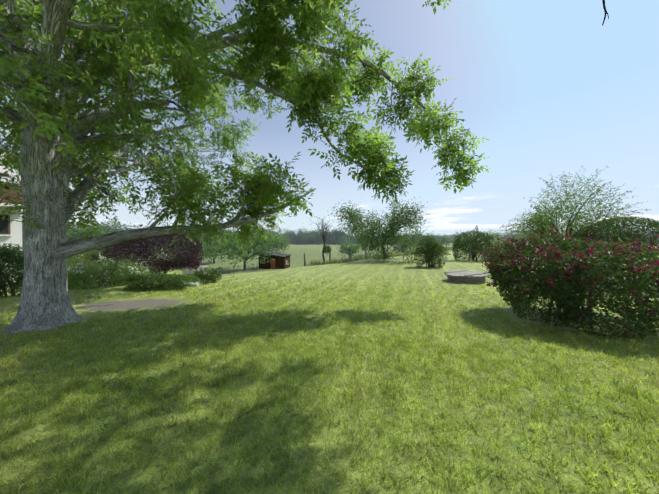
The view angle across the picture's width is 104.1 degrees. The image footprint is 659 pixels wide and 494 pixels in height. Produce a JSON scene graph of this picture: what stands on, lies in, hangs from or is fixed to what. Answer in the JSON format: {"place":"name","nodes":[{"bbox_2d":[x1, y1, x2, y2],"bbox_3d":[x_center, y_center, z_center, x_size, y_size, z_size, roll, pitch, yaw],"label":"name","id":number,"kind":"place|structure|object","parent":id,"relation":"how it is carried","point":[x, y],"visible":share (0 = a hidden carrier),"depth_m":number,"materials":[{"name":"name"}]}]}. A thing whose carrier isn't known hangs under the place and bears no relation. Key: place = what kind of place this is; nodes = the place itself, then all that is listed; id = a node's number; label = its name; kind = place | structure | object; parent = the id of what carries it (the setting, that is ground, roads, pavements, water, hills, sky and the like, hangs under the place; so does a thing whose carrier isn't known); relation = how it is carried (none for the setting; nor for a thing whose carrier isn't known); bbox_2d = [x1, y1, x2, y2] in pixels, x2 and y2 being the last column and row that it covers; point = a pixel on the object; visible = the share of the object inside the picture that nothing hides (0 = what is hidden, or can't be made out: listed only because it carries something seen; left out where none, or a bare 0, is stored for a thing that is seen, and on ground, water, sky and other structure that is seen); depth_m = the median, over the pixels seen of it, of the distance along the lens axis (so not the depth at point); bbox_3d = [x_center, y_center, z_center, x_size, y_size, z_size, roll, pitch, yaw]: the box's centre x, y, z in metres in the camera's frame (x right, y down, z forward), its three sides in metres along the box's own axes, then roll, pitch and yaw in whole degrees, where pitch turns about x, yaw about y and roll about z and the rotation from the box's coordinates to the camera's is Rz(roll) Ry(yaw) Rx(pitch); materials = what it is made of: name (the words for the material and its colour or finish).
{"place":"outdoors","nodes":[
{"label":"outdoors","id":0,"kind":"place"},
{"bbox_2d":[0,245,658,493],"bbox_3d":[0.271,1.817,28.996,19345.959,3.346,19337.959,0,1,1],"label":"ground","id":1,"kind":"structure","parent":0,"point":[389,270],"depth_m":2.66,"materials":[{"name":"green plant"}]},
{"bbox_2d":[0,152,22,281],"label":"house","id":2,"kind":"structure","parent":1,"relation":"on","point":[11,230],"depth_m":15.21,"materials":[{"name":"paint"}]},
{"bbox_2d":[0,242,23,296],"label":"edge bush","id":3,"kind":"object","parent":1,"relation":"on","point":[8,255],"visible":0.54,"depth_m":8.36,"materials":[{"name":"green plant"}]},
{"bbox_2d":[1,255,23,295],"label":"edge bush","id":4,"kind":"object","parent":1,"relation":"on","point":[17,287],"visible":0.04,"depth_m":9.37,"materials":[{"name":"green plant"}]},
{"bbox_2d":[22,218,85,249],"bbox_3d":[-34.225,-1.440,30.745,8.393,8.010,8.969,0,1,1],"label":"garden tree","id":5,"kind":"object","parent":1,"relation":"on","point":[70,238],"visible":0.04,"depth_m":32.16,"materials":[{"name":"green plant"}]},
{"bbox_2d":[67,248,112,289],"bbox_3d":[-14.259,1.069,14.504,4.850,2.593,3.492,1,1,30],"label":"flowering shrub","id":6,"kind":"object","parent":1,"relation":"on","point":[72,260],"visible":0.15,"depth_m":14.33,"materials":[{"name":"green plant"}]},
{"bbox_2d":[66,221,117,261],"bbox_3d":[-32.418,-0.722,34.872,8.048,6.145,6.916,0,1,1],"label":"garden tree","id":7,"kind":"object","parent":1,"relation":"on","point":[84,233],"visible":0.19,"depth_m":33.67,"materials":[{"name":"green plant"}]},
{"bbox_2d":[76,232,137,262],"bbox_3d":[-23.703,0.699,28.304,5.252,4.639,6.244,0,1,1],"label":"garden tree","id":8,"kind":"object","parent":1,"relation":"on","point":[112,254],"visible":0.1,"depth_m":27.51,"materials":[{"name":"green plant"}]},
{"bbox_2d":[85,218,130,233],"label":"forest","id":9,"kind":"object","parent":1,"relation":"on","point":[114,227],"visible":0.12,"depth_m":95.98,"materials":[{"name":"green plant"}]},
{"bbox_2d":[67,253,161,289],"bbox_3d":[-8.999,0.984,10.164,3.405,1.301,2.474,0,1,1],"label":"flowering shrub","id":10,"kind":"object","parent":1,"relation":"on","point":[84,275],"visible":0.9,"depth_m":9.74,"materials":[{"name":"green plant"}]},
{"bbox_2d":[98,218,134,233],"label":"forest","id":11,"kind":"object","parent":1,"relation":"on","point":[109,229],"visible":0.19,"depth_m":94.51,"materials":[{"name":"green plant"}]},
{"bbox_2d":[120,221,151,240],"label":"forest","id":12,"kind":"object","parent":1,"relation":"on","point":[136,226],"visible":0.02,"depth_m":99.89,"materials":[{"name":"green plant"}]},
{"bbox_2d":[122,224,161,257],"bbox_3d":[-27.864,-0.169,36.343,6.844,6.393,8.234,1,1,25],"label":"garden tree","id":13,"kind":"object","parent":1,"relation":"on","point":[149,239],"depth_m":37.36,"materials":[{"name":"green plant"}]},
{"bbox_2d":[86,233,203,273],"bbox_3d":[-11.631,0.599,17.086,6.390,3.922,6.589,1,2,44],"label":"purple tree","id":14,"kind":"object","parent":1,"relation":"on","point":[138,247],"visible":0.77,"depth_m":15.98,"materials":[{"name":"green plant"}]},
{"bbox_2d":[123,270,200,290],"bbox_3d":[-6.017,1.152,9.216,2.911,0.790,1.415,0,1,1],"label":"hedge","id":15,"kind":"object","parent":1,"relation":"on","point":[144,281],"visible":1,"depth_m":8.94,"materials":[{"name":"green plant"}]},
{"bbox_2d":[173,282,199,286],"bbox_3d":[-5.452,1.436,9.730,0.900,0.100,0.550,0,1,-14],"label":"rock","id":16,"kind":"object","parent":1,"relation":"on","point":[195,284],"depth_m":9.57,"materials":[{"name":"grey stone"}]},
{"bbox_2d":[164,233,213,260],"bbox_3d":[-22.796,0.412,40.356,7.567,5.892,7.117,1,1,29],"label":"garden tree","id":17,"kind":"object","parent":1,"relation":"on","point":[191,249],"visible":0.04,"depth_m":39.75,"materials":[{"name":"green plant"}]},
{"bbox_2d":[183,266,211,275],"bbox_3d":[-14.457,2.738,28.174,2.800,1.450,1.600,0,1,21],"label":"rabbit hutch","id":18,"kind":"object","parent":1,"relation":"on","point":[191,272],"visible":0.25,"depth_m":27.65,"materials":[{"name":"grey wood"}]},
{"bbox_2d":[189,267,223,283],"bbox_3d":[-5.069,1.153,10.427,0.992,0.711,1.274,1,1,32],"label":"bush","id":19,"kind":"object","parent":1,"relation":"on","point":[202,277],"visible":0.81,"depth_m":10.36,"materials":[{"name":"green plant"}]},
{"bbox_2d":[190,230,226,264],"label":"garden tree","id":20,"kind":"object","parent":1,"relation":"on","point":[209,252],"visible":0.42,"depth_m":40.76,"materials":[{"name":"green plant"}]},
{"bbox_2d":[211,228,232,238],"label":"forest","id":21,"kind":"object","parent":1,"relation":"on","point":[229,232],"visible":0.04,"depth_m":115.60,"materials":[{"name":"green plant"}]},
{"bbox_2d":[0,0,490,333],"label":"walnut tree","id":22,"kind":"object","parent":1,"relation":"on","point":[50,128],"visible":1,"depth_m":5.49,"materials":[{"name":"green plant"}]},
{"bbox_2d":[602,0,608,25],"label":"hanging twig","id":23,"kind":"object","parent":22,"relation":"hanging from","point":[604,7],"visible":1,"depth_m":3.06,"materials":[{"name":"black plant"}]},
{"bbox_2d":[210,226,282,272],"bbox_3d":[-10.571,-0.278,32.222,8.671,7.592,9.058,0,1,11],"label":"garden tree","id":24,"kind":"object","parent":1,"relation":"on","point":[233,249],"visible":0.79,"depth_m":32.00,"materials":[{"name":"green plant"}]},
{"bbox_2d":[258,250,290,268],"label":"garden shed","id":25,"kind":"structure","parent":1,"relation":"on","point":[282,261],"depth_m":34.90,"materials":[{"name":"brown wood"}]},
{"bbox_2d":[258,229,296,251],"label":"garden tree","id":26,"kind":"object","parent":1,"relation":"on","point":[276,241],"visible":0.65,"depth_m":61.33,"materials":[{"name":"green plant"}]},
{"bbox_2d":[276,230,293,241],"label":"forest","id":27,"kind":"object","parent":1,"relation":"on","point":[285,235],"visible":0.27,"depth_m":155.17,"materials":[{"name":"green plant"}]},
{"bbox_2d":[286,233,296,243],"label":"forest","id":28,"kind":"object","parent":1,"relation":"on","point":[291,239],"visible":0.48,"depth_m":158.50,"materials":[{"name":"green plant"}]},
{"bbox_2d":[293,232,306,244],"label":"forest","id":29,"kind":"object","parent":1,"relation":"on","point":[299,242],"visible":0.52,"depth_m":156.91,"materials":[{"name":"green plant"}]},
{"bbox_2d":[137,243,465,274],"bbox_3d":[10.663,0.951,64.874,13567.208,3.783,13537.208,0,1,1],"label":"meadow grass","id":30,"kind":"structure","parent":1,"relation":"on","point":[296,252],"depth_m":47.17,"materials":[{"name":"green plant"}]},
{"bbox_2d":[295,223,314,244],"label":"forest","id":31,"kind":"object","parent":1,"relation":"on","point":[304,235],"visible":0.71,"depth_m":155.91,"materials":[{"name":"green plant"}]},
{"bbox_2d":[305,234,323,244],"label":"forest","id":32,"kind":"object","parent":1,"relation":"on","point":[313,241],"visible":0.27,"depth_m":161.10,"materials":[{"name":"green plant"}]},
{"bbox_2d":[175,245,460,274],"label":"fences","id":33,"kind":"object","parent":1,"relation":"on","point":[238,266],"visible":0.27,"depth_m":26.73,"materials":[{"name":"brown wood"}]},
{"bbox_2d":[310,215,335,260],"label":"bare tree","id":34,"kind":"object","parent":1,"relation":"on","point":[324,238],"visible":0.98,"depth_m":23.82,"materials":[{"name":"brown plant"}]},
{"bbox_2d":[324,245,331,255],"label":"bare tree shoots","id":35,"kind":"object","parent":34,"relation":"attached to","point":[327,249],"visible":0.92,"depth_m":23.82,"materials":[{"name":"green plant"}]},
{"bbox_2d":[310,227,336,244],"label":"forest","id":36,"kind":"object","parent":1,"relation":"on","point":[321,240],"visible":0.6,"depth_m":156.95,"materials":[{"name":"green plant"}]},
{"bbox_2d":[321,228,348,244],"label":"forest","id":37,"kind":"object","parent":1,"relation":"on","point":[338,234],"visible":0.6,"depth_m":156.56,"materials":[{"name":"green plant"}]},
{"bbox_2d":[332,230,350,244],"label":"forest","id":38,"kind":"object","parent":1,"relation":"on","point":[342,240],"visible":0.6,"depth_m":158.63,"materials":[{"name":"green plant"}]},
{"bbox_2d":[334,239,360,257],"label":"orchard tree","id":39,"kind":"object","parent":1,"relation":"on","point":[345,247],"visible":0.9,"depth_m":43.83,"materials":[{"name":"green plant"}]},
{"bbox_2d":[349,234,357,243],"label":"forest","id":40,"kind":"object","parent":1,"relation":"on","point":[353,238],"visible":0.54,"depth_m":178.86,"materials":[{"name":"green plant"}]},
{"bbox_2d":[355,241,383,252],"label":"apple tree","id":41,"kind":"object","parent":1,"relation":"on","point":[363,244],"visible":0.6,"depth_m":47.66,"materials":[{"name":"green plant"}]},
{"bbox_2d":[327,196,429,263],"bbox_3d":[5.197,-1.471,24.587,8.973,8.904,10.333,0,1,14],"label":"apple tree","id":42,"kind":"object","parent":1,"relation":"on","point":[390,231],"visible":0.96,"depth_m":22.37,"materials":[{"name":"green plant"}]},
{"bbox_2d":[392,239,413,250],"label":"orchard tree","id":43,"kind":"object","parent":1,"relation":"on","point":[403,246],"visible":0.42,"depth_m":47.20,"materials":[{"name":"green plant"}]},
{"bbox_2d":[412,233,450,267],"bbox_3d":[6.932,0.235,17.437,2.468,2.366,1.786,1,2,43],"label":"upright bush","id":44,"kind":"object","parent":1,"relation":"on","point":[432,251],"visible":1,"depth_m":17.17,"materials":[{"name":"green plant"}]},
{"bbox_2d":[439,235,450,248],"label":"young fruit tree","id":45,"kind":"object","parent":1,"relation":"on","point":[445,241],"visible":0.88,"depth_m":42.40,"materials":[{"name":"green plant"}]},
{"bbox_2d":[447,231,467,246],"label":"orchard tree","id":46,"kind":"object","parent":1,"relation":"on","point":[451,240],"visible":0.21,"depth_m":51.64,"materials":[{"name":"green plant"}]},
{"bbox_2d":[444,270,489,283],"bbox_3d":[5.834,1.330,11.012,1.800,0.477,1.663,-3,4,-24],"label":"stone well","id":47,"kind":"object","parent":1,"relation":"on","point":[467,276],"visible":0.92,"depth_m":10.52,"materials":[{"name":"grey stone"}]},
{"bbox_2d":[462,238,486,255],"bbox_3d":[15.885,-0.014,28.335,2.719,2.420,2.777,0,1,24],"label":"green shrub","id":48,"kind":"object","parent":1,"relation":"on","point":[472,248],"visible":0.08,"depth_m":27.93,"materials":[{"name":"green plant"}]},
{"bbox_2d":[452,230,498,261],"bbox_3d":[13.175,-0.122,23.364,4.054,2.836,3.536,0,1,1],"label":"round bush","id":49,"kind":"object","parent":1,"relation":"on","point":[481,237],"visible":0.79,"depth_m":22.76,"materials":[{"name":"green plant"}]},
{"bbox_2d":[480,238,506,257],"bbox_3d":[14.796,0.262,22.488,2.889,2.053,2.655,0,1,1],"label":"variegated shrub","id":50,"kind":"object","parent":1,"relation":"on","point":[495,240],"visible":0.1,"depth_m":22.41,"materials":[{"name":"green plant"}]},
{"bbox_2d":[483,230,503,243],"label":"orchard tree","id":51,"kind":"object","parent":1,"relation":"on","point":[493,235],"visible":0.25,"depth_m":58.62,"materials":[{"name":"green plant"}]},
{"bbox_2d":[477,226,658,339],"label":"weigela bush","id":52,"kind":"object","parent":1,"relation":"on","point":[575,259],"visible":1,"depth_m":5.00,"materials":[{"name":"green plant"}]},
{"bbox_2d":[487,166,649,275],"bbox_3d":[11.001,-1.050,12.100,5.856,5.350,5.508,0,1,1],"label":"willow shrub","id":53,"kind":"object","parent":1,"relation":"on","point":[538,222],"visible":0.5,"depth_m":11.42,"materials":[{"name":"green plant"}]},
{"bbox_2d":[571,216,658,292],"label":"round bush","id":54,"kind":"object","parent":1,"relation":"on","point":[650,223],"visible":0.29,"depth_m":9.51,"materials":[{"name":"green plant"}]},
{"bbox_2d":[0,0,658,235],"label":"sky","id":55,"kind":"structure","parent":0,"point":[554,89],"materials":[{"name":"blue"}]},
{"bbox_2d":[276,228,654,236],"bbox_3d":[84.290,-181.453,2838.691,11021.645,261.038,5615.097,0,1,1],"label":"distant hills","id":56,"kind":"structure","parent":0,"point":[283,231],"depth_m":3103.69,"materials":[{"name":"green plant"}]}
]}

